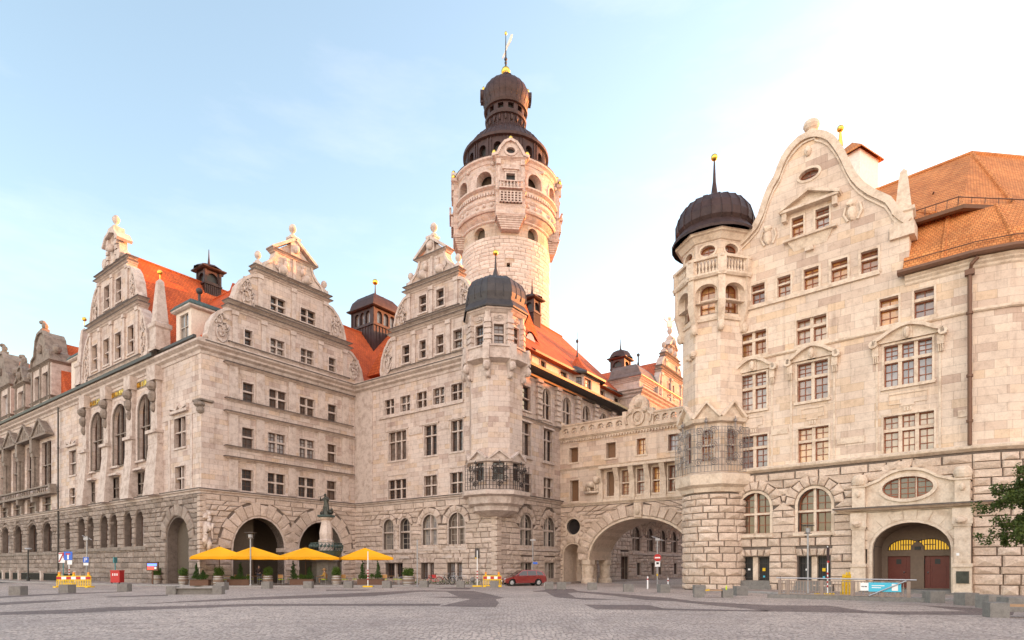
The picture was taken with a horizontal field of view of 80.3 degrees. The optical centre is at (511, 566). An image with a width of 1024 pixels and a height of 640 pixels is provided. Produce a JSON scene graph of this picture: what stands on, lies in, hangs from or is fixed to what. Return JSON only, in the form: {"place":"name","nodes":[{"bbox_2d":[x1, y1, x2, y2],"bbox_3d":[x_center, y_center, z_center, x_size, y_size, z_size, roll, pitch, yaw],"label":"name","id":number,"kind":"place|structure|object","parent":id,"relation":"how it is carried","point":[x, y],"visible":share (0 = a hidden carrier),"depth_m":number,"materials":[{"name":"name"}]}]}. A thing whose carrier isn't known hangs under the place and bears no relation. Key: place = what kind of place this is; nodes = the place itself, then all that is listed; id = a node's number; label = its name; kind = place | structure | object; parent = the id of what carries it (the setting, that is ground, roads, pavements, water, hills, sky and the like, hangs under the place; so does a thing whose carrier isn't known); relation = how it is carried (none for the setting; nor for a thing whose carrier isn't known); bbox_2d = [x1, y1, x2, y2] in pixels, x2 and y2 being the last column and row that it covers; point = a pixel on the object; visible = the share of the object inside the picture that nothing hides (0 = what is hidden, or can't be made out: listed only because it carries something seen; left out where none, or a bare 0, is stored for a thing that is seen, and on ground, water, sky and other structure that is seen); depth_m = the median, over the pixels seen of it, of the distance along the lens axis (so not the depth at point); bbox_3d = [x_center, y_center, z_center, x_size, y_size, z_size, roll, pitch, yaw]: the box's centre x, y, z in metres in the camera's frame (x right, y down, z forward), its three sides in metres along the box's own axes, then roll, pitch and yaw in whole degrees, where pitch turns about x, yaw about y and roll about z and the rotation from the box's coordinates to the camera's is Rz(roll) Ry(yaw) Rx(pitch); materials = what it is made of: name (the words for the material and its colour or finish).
{"place":"outdoors","nodes":[
{"label":"outdoors","id":0,"kind":"place"},
{"bbox_2d":[0,577,681,585],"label":"pavement","id":1,"kind":"structure","parent":0,"point":[286,584],"depth_m":61.32,"materials":[{"name":"grey stone"}]},
{"bbox_2d":[0,570,81,581],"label":"area fence","id":2,"kind":"object","parent":1,"relation":"on","point":[21,575],"visible":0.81,"depth_m":69.98,"materials":[{"name":"plastic"}]},
{"bbox_2d":[190,563,210,585],"bbox_3d":[-26.175,0.631,50.989,1.560,1.898,0.811,0,0,-3],"label":"box planter","id":3,"kind":"object","parent":1,"relation":"on","point":[201,578],"visible":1,"depth_m":50.84,"materials":[{"name":"brown wood"}]},
{"bbox_2d":[190,545,249,566],"bbox_3d":[-24.867,-0.120,51.600,4.444,3.400,4.444,0,0,-29],"label":"cafe umbrella","id":4,"kind":"object","parent":1,"relation":"on","point":[218,553],"visible":0.86,"depth_m":50.28,"materials":[{"name":"yellow fabric"}]},
{"bbox_2d":[227,562,249,584],"bbox_3d":[-23.369,0.581,52.009,1.860,1.999,0.688,0,0,-3],"label":"box planter","id":5,"kind":"object","parent":1,"relation":"on","point":[239,579],"visible":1,"depth_m":51.79,"materials":[{"name":"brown wood"}]},
{"bbox_2d":[220,546,283,584],"bbox_3d":[-22.520,-0.120,52.800,4.444,3.400,4.444,0,0,-36],"label":"cafe umbrella","id":6,"kind":"object","parent":1,"relation":"on","point":[258,554],"visible":0.94,"depth_m":51.83,"materials":[{"name":"yellow fabric"}]},
{"bbox_2d":[289,561,313,584],"bbox_3d":[-18.471,0.506,53.388,2.167,2.147,0.760,0,0,-3],"label":"box planter","id":7,"kind":"object","parent":1,"relation":"on","point":[297,581],"visible":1,"depth_m":53.25,"materials":[{"name":"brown wood"}]},
{"bbox_2d":[281,547,338,575],"bbox_3d":[-18.415,-0.120,54.200,4.444,3.400,4.444,0,0,-38],"label":"cafe umbrella","id":8,"kind":"object","parent":1,"relation":"on","point":[305,553],"visible":0.85,"depth_m":53.21,"materials":[{"name":"yellow fabric"}]},
{"bbox_2d":[339,547,392,559],"bbox_3d":[-13.368,-0.120,55.200,4.444,3.400,4.444,0,0,-20],"label":"cafe umbrella","id":9,"kind":"object","parent":1,"relation":"on","point":[360,554],"visible":0.87,"depth_m":53.68,"materials":[{"name":"yellow fabric"}]},
{"bbox_2d":[357,560,383,584],"bbox_3d":[-12.465,0.501,53.620,2.360,2.157,0.723,0,0,-3],"label":"box planter","id":10,"kind":"object","parent":1,"relation":"on","point":[371,581],"visible":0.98,"depth_m":53.41,"materials":[{"name":"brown wood"}]},
{"bbox_2d":[401,567,414,584],"bbox_3d":[-9.068,0.790,52.892,1.225,1.580,0.854,0,0,-12],"label":"barrel planter","id":11,"kind":"object","parent":1,"relation":"on","point":[408,578],"visible":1,"depth_m":52.64,"materials":[{"name":"brown wood"}]},
{"bbox_2d":[0,579,1023,639],"bbox_3d":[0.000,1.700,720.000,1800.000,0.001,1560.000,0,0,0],"label":"plaza paving","id":12,"kind":"structure","parent":0,"point":[524,612],"depth_m":19.98,"materials":[{"name":"stone"}]},
{"bbox_2d":[53,572,94,587],"bbox_3d":[-36.110,1.067,50.035,2.950,1.265,0.800,0,0,3],"label":"roadworks barrier","id":13,"kind":"object","parent":12,"relation":"on","point":[72,577],"visible":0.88,"depth_m":49.99,"materials":[{"name":"yellow plastic"}]},
{"bbox_2d":[166,586,224,594],"bbox_3d":[-19.595,1.450,37.632,3.250,0.500,0.600,0,0,-7],"label":"bench","id":14,"kind":"object","parent":12,"relation":"on","point":[172,590],"visible":0.91,"depth_m":37.50,"materials":[{"name":"stone"}]},
{"bbox_2d":[309,494,343,584],"bbox_3d":[-17.008,-2.504,55.600,3.085,8.408,3.088,0,0,0],"label":"fountain","id":15,"kind":"object","parent":12,"relation":"on","point":[326,545],"visible":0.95,"depth_m":54.99,"materials":[{"name":"stone"}]},
{"bbox_2d":[0,581,953,600],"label":"kerb","id":16,"kind":"structure","parent":12,"relation":"on","point":[946,599],"depth_m":51.59,"materials":[{"name":"stone"}]},
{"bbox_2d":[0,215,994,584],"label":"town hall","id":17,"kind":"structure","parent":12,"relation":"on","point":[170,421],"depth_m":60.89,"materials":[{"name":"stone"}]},
{"bbox_2d":[43,442,50,487],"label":"window","id":18,"kind":"structure","parent":17,"relation":"in","point":[47,465],"depth_m":76.34,"materials":[{"name":"glass"}]},
{"bbox_2d":[91,412,102,471],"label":"window","id":19,"kind":"structure","parent":17,"relation":"in","point":[99,428],"depth_m":67.06,"materials":[{"name":"glass"}]},
{"bbox_2d":[113,404,125,466],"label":"window","id":20,"kind":"structure","parent":17,"relation":"in","point":[121,423],"depth_m":63.61,"materials":[{"name":"glass"}]},
{"bbox_2d":[138,394,150,460],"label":"window","id":21,"kind":"structure","parent":17,"relation":"in","point":[146,409],"depth_m":60.08,"materials":[{"name":"glass"}]},
{"bbox_2d":[172,413,186,450],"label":"window","id":22,"kind":"structure","parent":17,"relation":"in","point":[182,433],"depth_m":55.74,"materials":[{"name":"glass"}]},
{"bbox_2d":[240,468,254,492],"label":"window","id":23,"kind":"structure","parent":17,"relation":"in","point":[246,479],"depth_m":56.97,"materials":[{"name":"glass"}]},
{"bbox_2d":[241,426,253,447],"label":"window","id":24,"kind":"structure","parent":17,"relation":"in","point":[246,434],"depth_m":57.08,"materials":[{"name":"glass"}]},
{"bbox_2d":[242,381,254,402],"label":"window","id":25,"kind":"structure","parent":17,"relation":"in","point":[247,392],"depth_m":57.08,"materials":[{"name":"stone"}]},
{"bbox_2d":[266,472,286,495],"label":"window","id":26,"kind":"structure","parent":17,"relation":"in","point":[275,483],"depth_m":59.25,"materials":[{"name":"glass"}]},
{"bbox_2d":[267,431,285,453],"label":"window","id":27,"kind":"structure","parent":17,"relation":"in","point":[275,443],"depth_m":59.32,"materials":[{"name":"stone"}]},
{"bbox_2d":[268,387,286,409],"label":"window","id":28,"kind":"structure","parent":17,"relation":"in","point":[276,399],"depth_m":59.41,"materials":[{"name":"stone"}]},
{"bbox_2d":[269,336,286,357],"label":"window","id":29,"kind":"structure","parent":17,"relation":"in","point":[275,347],"depth_m":59.38,"materials":[{"name":"stone"}]},
{"bbox_2d":[269,293,287,315],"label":"window","id":30,"kind":"structure","parent":17,"relation":"in","point":[275,305],"depth_m":59.42,"materials":[{"name":"stone"}]},
{"bbox_2d":[297,476,316,498],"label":"window","id":31,"kind":"structure","parent":17,"relation":"in","point":[305,487],"depth_m":62.03,"materials":[{"name":"stone"}]},
{"bbox_2d":[299,437,314,458],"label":"window","id":32,"kind":"structure","parent":17,"relation":"in","point":[306,449],"depth_m":62.06,"materials":[{"name":"stone"}]},
{"bbox_2d":[299,396,314,416],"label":"window","id":33,"kind":"structure","parent":17,"relation":"in","point":[305,405],"depth_m":62.06,"materials":[{"name":"stone"}]},
{"bbox_2d":[299,346,315,366],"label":"window","id":34,"kind":"structure","parent":17,"relation":"in","point":[304,356],"depth_m":62.09,"materials":[{"name":"stone"}]},
{"bbox_2d":[299,305,316,326],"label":"window","id":35,"kind":"structure","parent":17,"relation":"in","point":[306,317],"depth_m":62.15,"materials":[{"name":"stone"}]},
{"bbox_2d":[381,518,394,550],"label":"window","id":36,"kind":"structure","parent":17,"relation":"in","point":[389,532],"depth_m":64.25,"materials":[{"name":"stone"}]},
{"bbox_2d":[389,563,402,578],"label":"window","id":37,"kind":"structure","parent":17,"relation":"in","point":[394,569],"depth_m":63.46,"materials":[{"name":"stone"}]},
{"bbox_2d":[387,477,406,499],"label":"window","id":38,"kind":"structure","parent":17,"relation":"in","point":[398,488],"depth_m":63.35,"materials":[{"name":"stone"}]},
{"bbox_2d":[387,429,407,462],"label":"window","id":39,"kind":"structure","parent":17,"relation":"in","point":[398,442],"depth_m":63.35,"materials":[{"name":"stone"}]},
{"bbox_2d":[398,517,410,549],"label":"window","id":40,"kind":"structure","parent":17,"relation":"in","point":[406,532],"depth_m":62.75,"materials":[{"name":"stone"}]},
{"bbox_2d":[415,389,427,409],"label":"window","id":41,"kind":"structure","parent":17,"relation":"in","point":[423,397],"depth_m":61.09,"materials":[{"name":"stone"}]},
{"bbox_2d":[420,513,437,547],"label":"window","id":42,"kind":"structure","parent":17,"relation":"in","point":[431,525],"depth_m":60.48,"materials":[{"name":"stone"}]},
{"bbox_2d":[422,473,437,496],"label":"window","id":43,"kind":"structure","parent":17,"relation":"in","point":[431,485],"depth_m":60.39,"materials":[{"name":"glass"}]},
{"bbox_2d":[423,423,437,457],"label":"window","id":44,"kind":"structure","parent":17,"relation":"in","point":[432,431],"depth_m":60.36,"materials":[{"name":"stone"}]},
{"bbox_2d":[431,385,445,406],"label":"window","id":45,"kind":"structure","parent":17,"relation":"in","point":[440,394],"depth_m":59.71,"materials":[{"name":"glass"}]},
{"bbox_2d":[446,511,465,547],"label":"window","id":46,"kind":"structure","parent":17,"relation":"in","point":[458,527],"depth_m":58.40,"materials":[{"name":"glass"}]},
{"bbox_2d":[449,381,463,402],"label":"window","id":47,"kind":"structure","parent":17,"relation":"in","point":[458,392],"depth_m":58.32,"materials":[{"name":"glass"}]},
{"bbox_2d":[449,418,463,453],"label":"window","id":48,"kind":"structure","parent":17,"relation":"in","point":[458,426],"depth_m":58.33,"materials":[{"name":"glass"}]},
{"bbox_2d":[449,470,463,493],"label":"window","id":49,"kind":"structure","parent":17,"relation":"in","point":[458,478],"depth_m":58.34,"materials":[{"name":"glass"}]},
{"bbox_2d":[451,326,463,351],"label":"window","id":50,"kind":"structure","parent":17,"relation":"in","point":[459,334],"depth_m":58.36,"materials":[{"name":"stone"}]},
{"bbox_2d":[492,322,504,343],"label":"window","id":51,"kind":"structure","parent":17,"relation":"in","point":[498,331],"depth_m":53.96,"materials":[{"name":"stone"}]},
{"bbox_2d":[449,31,562,327],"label":"town hall tower","id":52,"kind":"structure","parent":17,"relation":"on","point":[506,185],"depth_m":120.98,"materials":[{"name":"stone"}]},
{"bbox_2d":[519,513,531,547],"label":"window","id":53,"kind":"structure","parent":17,"relation":"in","point":[523,525],"depth_m":59.15,"materials":[{"name":"stone"}]},
{"bbox_2d":[522,384,531,413],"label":"window","id":54,"kind":"structure","parent":17,"relation":"in","point":[525,399],"depth_m":59.61,"materials":[{"name":"stone"}]},
{"bbox_2d":[522,422,531,457],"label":"window","id":55,"kind":"structure","parent":17,"relation":"in","point":[525,434],"depth_m":59.61,"materials":[{"name":"stone"}]},
{"bbox_2d":[542,387,552,422],"bbox_3d":[3.430,-16.590,62.077,0.480,3.500,1.946,0,0,36],"label":"window","id":56,"kind":"structure","parent":17,"relation":"in","point":[545,405],"depth_m":62.08,"materials":[{"name":"stone"}]},
{"bbox_2d":[542,428,553,462],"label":"window","id":57,"kind":"structure","parent":17,"relation":"in","point":[546,434],"depth_m":62.32,"materials":[{"name":"stone"}]},
{"bbox_2d":[543,516,555,549],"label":"window","id":58,"kind":"structure","parent":17,"relation":"in","point":[547,530],"depth_m":62.49,"materials":[{"name":"stone"}]},
{"bbox_2d":[562,396,571,424],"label":"window","id":59,"kind":"structure","parent":17,"relation":"in","point":[565,407],"depth_m":65.36,"materials":[{"name":"stone"}]},
{"bbox_2d":[602,314,682,419],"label":"town hall wing","id":60,"kind":"structure","parent":17,"relation":"attached to","point":[658,384],"depth_m":80.89,"materials":[{"name":"beige stone"}]},
{"bbox_2d":[0,588,1013,614],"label":"dark paving bands","id":61,"kind":"object","parent":12,"relation":"on","point":[478,599],"visible":0.97,"depth_m":26.64,"materials":[{"name":"grey stone"}]},
{"bbox_2d":[996,597,1023,611],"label":"concrete block","id":62,"kind":"object","parent":61,"relation":"on","point":[1015,600],"depth_m":22.77,"materials":[{"name":"grey concrete"}]},
{"bbox_2d":[500,570,546,585],"bbox_3d":[0.980,0.970,54.594,4.001,1.460,2.050,0,0,-17],"label":"parked car","id":63,"kind":"object","parent":12,"relation":"on","point":[536,577],"visible":0.95,"depth_m":53.95,"materials":[{"name":"red paint"}]},
{"bbox_2d":[559,394,683,583],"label":"arched bridge","id":64,"kind":"structure","parent":12,"relation":"on","point":[622,477],"depth_m":60.74,"materials":[{"name":"beige stone"}]},
{"bbox_2d":[568,479,579,502],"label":"window","id":65,"kind":"structure","parent":64,"relation":"in","point":[576,484],"depth_m":63.44,"materials":[{"name":"beige stone"}]},
{"bbox_2d":[620,469,629,496],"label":"window","id":66,"kind":"structure","parent":64,"relation":"in","point":[626,482],"depth_m":59.95,"materials":[{"name":"beige stone"}]},
{"bbox_2d":[636,467,644,495],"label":"window","id":67,"kind":"structure","parent":64,"relation":"in","point":[641,481],"depth_m":58.99,"materials":[{"name":"beige stone"}]},
{"bbox_2d":[651,465,660,494],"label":"window","id":68,"kind":"structure","parent":64,"relation":"in","point":[657,478],"depth_m":58.00,"materials":[{"name":"beige stone"}]},
{"bbox_2d":[667,464,676,492],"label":"window","id":69,"kind":"structure","parent":64,"relation":"in","point":[672,468],"depth_m":57.10,"materials":[{"name":"beige stone"}]},
{"bbox_2d":[693,588,732,597],"bbox_3d":[11.160,1.450,33.700,2.050,0.500,0.600,0,0,11],"label":"bench","id":70,"kind":"object","parent":12,"relation":"on","point":[700,593],"visible":0.98,"depth_m":33.52,"materials":[{"name":"concrete"}]},
{"bbox_2d":[767,577,924,601],"bbox_3d":[17.203,1.133,31.220,7.604,1.135,0.600,0,0,37],"label":"ramp railing","id":71,"kind":"object","parent":12,"relation":"on","point":[881,587],"visible":1,"depth_m":30.85,"materials":[{"name":"metal"}]},
{"bbox_2d":[672,117,1023,594],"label":"annex building","id":72,"kind":"structure","parent":12,"relation":"on","point":[850,333],"depth_m":39.56,"materials":[{"name":"beige stone"}]},
{"bbox_2d":[698,287,716,315],"bbox_3d":[14.185,-19.320,43.888,1.336,2.240,0.370,0,0,31],"label":"window","id":73,"kind":"structure","parent":72,"relation":"in","point":[708,294],"depth_m":44.00,"materials":[{"name":"brown glass"}]},
{"bbox_2d":[700,428,715,460],"bbox_3d":[14.185,-8.845,43.888,1.090,2.390,0.370,0,0,31],"label":"window","id":74,"kind":"structure","parent":72,"relation":"in","point":[708,439],"depth_m":43.99,"materials":[{"name":"beige stone"}]},
{"bbox_2d":[725,427,737,460],"bbox_3d":[15.693,-8.845,43.672,1.090,2.390,0.370,0,0,-14],"label":"window","id":75,"kind":"structure","parent":72,"relation":"in","point":[728,436],"depth_m":43.83,"materials":[{"name":"beige stone"}]},
{"bbox_2d":[725,285,739,313],"bbox_3d":[15.693,-19.320,43.672,1.336,2.240,0.370,0,0,-14],"label":"window","id":76,"kind":"structure","parent":72,"relation":"in","point":[730,291],"depth_m":43.83,"materials":[{"name":"brown glass"}]},
{"bbox_2d":[742,432,768,468],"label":"window","id":77,"kind":"structure","parent":72,"relation":"in","point":[758,449],"depth_m":43.34,"materials":[{"name":"beige stone"}]},
{"bbox_2d":[742,369,768,413],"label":"window","id":78,"kind":"structure","parent":72,"relation":"in","point":[755,387],"depth_m":43.35,"materials":[{"name":"beige stone"}]},
{"bbox_2d":[742,326,768,359],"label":"window","id":79,"kind":"structure","parent":72,"relation":"in","point":[754,344],"depth_m":43.38,"materials":[{"name":"beige stone"}]},
{"bbox_2d":[740,490,772,537],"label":"window","id":80,"kind":"structure","parent":72,"relation":"in","point":[759,507],"depth_m":43.32,"materials":[{"name":"beige stone"}]},
{"bbox_2d":[744,557,768,579],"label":"door","id":81,"kind":"structure","parent":72,"relation":"in","point":[757,568],"depth_m":43.34,"materials":[{"name":"black glass"}]},
{"bbox_2d":[750,279,766,305],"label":"window","id":82,"kind":"structure","parent":72,"relation":"in","point":[759,293],"depth_m":43.24,"materials":[{"name":"beige stone"}]},
{"bbox_2d":[775,271,793,298],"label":"window","id":83,"kind":"structure","parent":72,"relation":"in","point":[785,285],"depth_m":42.11,"materials":[{"name":"beige stone"}]},
{"bbox_2d":[790,212,804,237],"bbox_3d":[19.520,-23.105,41.398,1.060,1.630,0.993,0,0,0],"label":"window","id":84,"kind":"structure","parent":72,"relation":"in","point":[798,226],"depth_m":41.51,"materials":[{"name":"beige stone"}]},
{"bbox_2d":[797,165,821,182],"bbox_3d":[20.072,-26.400,40.941,1.560,1.020,0.410,0,0,41],"label":"window","id":85,"kind":"structure","parent":72,"relation":"in","point":[809,176],"depth_m":40.96,"materials":[{"name":"beige stone"}]},
{"bbox_2d":[793,311,828,348],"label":"window","id":86,"kind":"structure","parent":72,"relation":"in","point":[813,330],"depth_m":40.87,"materials":[{"name":"beige stone"}]},
{"bbox_2d":[800,263,821,291],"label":"window","id":87,"kind":"structure","parent":72,"relation":"in","point":[812,278],"depth_m":40.96,"materials":[{"name":"beige stone"}]},
{"bbox_2d":[794,356,830,405],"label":"window","id":88,"kind":"structure","parent":72,"relation":"in","point":[814,377],"depth_m":40.81,"materials":[{"name":"beige stone"}]},
{"bbox_2d":[796,423,831,462],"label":"window","id":89,"kind":"structure","parent":72,"relation":"in","point":[814,443],"depth_m":40.78,"materials":[{"name":"beige stone"}]},
{"bbox_2d":[793,486,834,535],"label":"window","id":90,"kind":"structure","parent":72,"relation":"in","point":[816,505],"depth_m":40.77,"materials":[{"name":"beige stone"}]},
{"bbox_2d":[799,556,829,580],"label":"door","id":91,"kind":"structure","parent":72,"relation":"in","point":[817,564],"depth_m":40.75,"materials":[{"name":"black glass"}]},
{"bbox_2d":[813,203,830,229],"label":"window","id":92,"kind":"structure","parent":72,"relation":"in","point":[823,218],"depth_m":40.50,"materials":[{"name":"beige stone"}]},
{"bbox_2d":[828,254,850,283],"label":"window","id":93,"kind":"structure","parent":72,"relation":"in","point":[841,269],"depth_m":39.81,"materials":[{"name":"beige stone"}]},
{"bbox_2d":[857,245,881,275],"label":"window","id":94,"kind":"structure","parent":72,"relation":"in","point":[871,261],"depth_m":38.67,"materials":[{"name":"beige stone"}]},
{"bbox_2d":[876,292,901,329],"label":"window","id":95,"kind":"structure","parent":72,"relation":"in","point":[890,310],"depth_m":38.00,"materials":[{"name":"beige stone"}]},
{"bbox_2d":[888,556,909,587],"bbox_3d":[25.590,0.325,39.432,2.040,2.150,0.208,0,0,41],"label":"entrance door","id":96,"kind":"structure","parent":72,"relation":"in","point":[898,566],"depth_m":39.69,"materials":[{"name":"red wood"}]},
{"bbox_2d":[880,334,935,390],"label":"window","id":97,"kind":"structure","parent":72,"relation":"in","point":[909,364],"depth_m":37.28,"materials":[{"name":"beige stone"}]},
{"bbox_2d":[883,477,932,498],"bbox_3d":[24.189,-4.825,37.099,2.647,1.350,0.160,0,0,41],"label":"window","id":98,"kind":"structure","parent":72,"relation":"in","point":[905,487],"depth_m":37.13,"materials":[{"name":"beige glass"}]},
{"bbox_2d":[881,408,935,453],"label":"window","id":99,"kind":"structure","parent":72,"relation":"in","point":[917,431],"depth_m":37.30,"materials":[{"name":"beige stone"}]},
{"bbox_2d":[910,283,937,320],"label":"window","id":100,"kind":"structure","parent":72,"relation":"in","point":[925,301],"depth_m":36.79,"materials":[{"name":"beige stone"}]},
{"bbox_2d":[924,556,948,587],"bbox_3d":[26.561,0.325,38.575,2.090,2.150,0.208,0,0,41],"label":"entrance door","id":101,"kind":"structure","parent":72,"relation":"in","point":[936,574],"depth_m":38.36,"materials":[{"name":"red wood"}]},
{"bbox_2d":[922,591,944,602],"bbox_3d":[20.022,1.425,28.835,0.660,0.550,0.660,0,0,4],"label":"concrete block","id":102,"kind":"object","parent":12,"relation":"on","point":[934,596],"depth_m":28.52,"materials":[{"name":"grey concrete"}]},
{"bbox_2d":[954,592,979,605],"bbox_3d":[20.175,1.425,26.953,0.660,0.550,0.660,0,0,-2],"label":"concrete block","id":103,"kind":"object","parent":12,"relation":"on","point":[965,598],"depth_m":26.64,"materials":[{"name":"grey concrete"}]},
{"bbox_2d":[975,594,1003,607],"bbox_3d":[19.714,1.425,25.084,0.660,0.550,0.660,0,0,-6],"label":"concrete block","id":104,"kind":"object","parent":12,"relation":"on","point":[980,599],"depth_m":25.02,"materials":[{"name":"grey concrete"}]},
{"bbox_2d":[970,462,1023,547],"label":"tree","id":105,"kind":"object","parent":12,"relation":"on","point":[1013,496],"visible":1,"depth_m":26.38,"materials":[{"name":"green plant"}]},
{"bbox_2d":[982,602,1023,617],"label":"bench","id":106,"kind":"object","parent":12,"relation":"on","point":[996,609],"visible":1,"depth_m":20.29,"materials":[{"name":"concrete"}]},
{"bbox_2d":[0,0,1023,377],"label":"sky","id":107,"kind":"structure","parent":0,"point":[220,127],"materials":[{"name":"blue"}]},
{"bbox_2d":[748,589,1023,597],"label":"annex pavement","id":108,"kind":"structure","parent":0,"point":[905,594],"depth_m":36.09,"materials":[{"name":"grey stone"}]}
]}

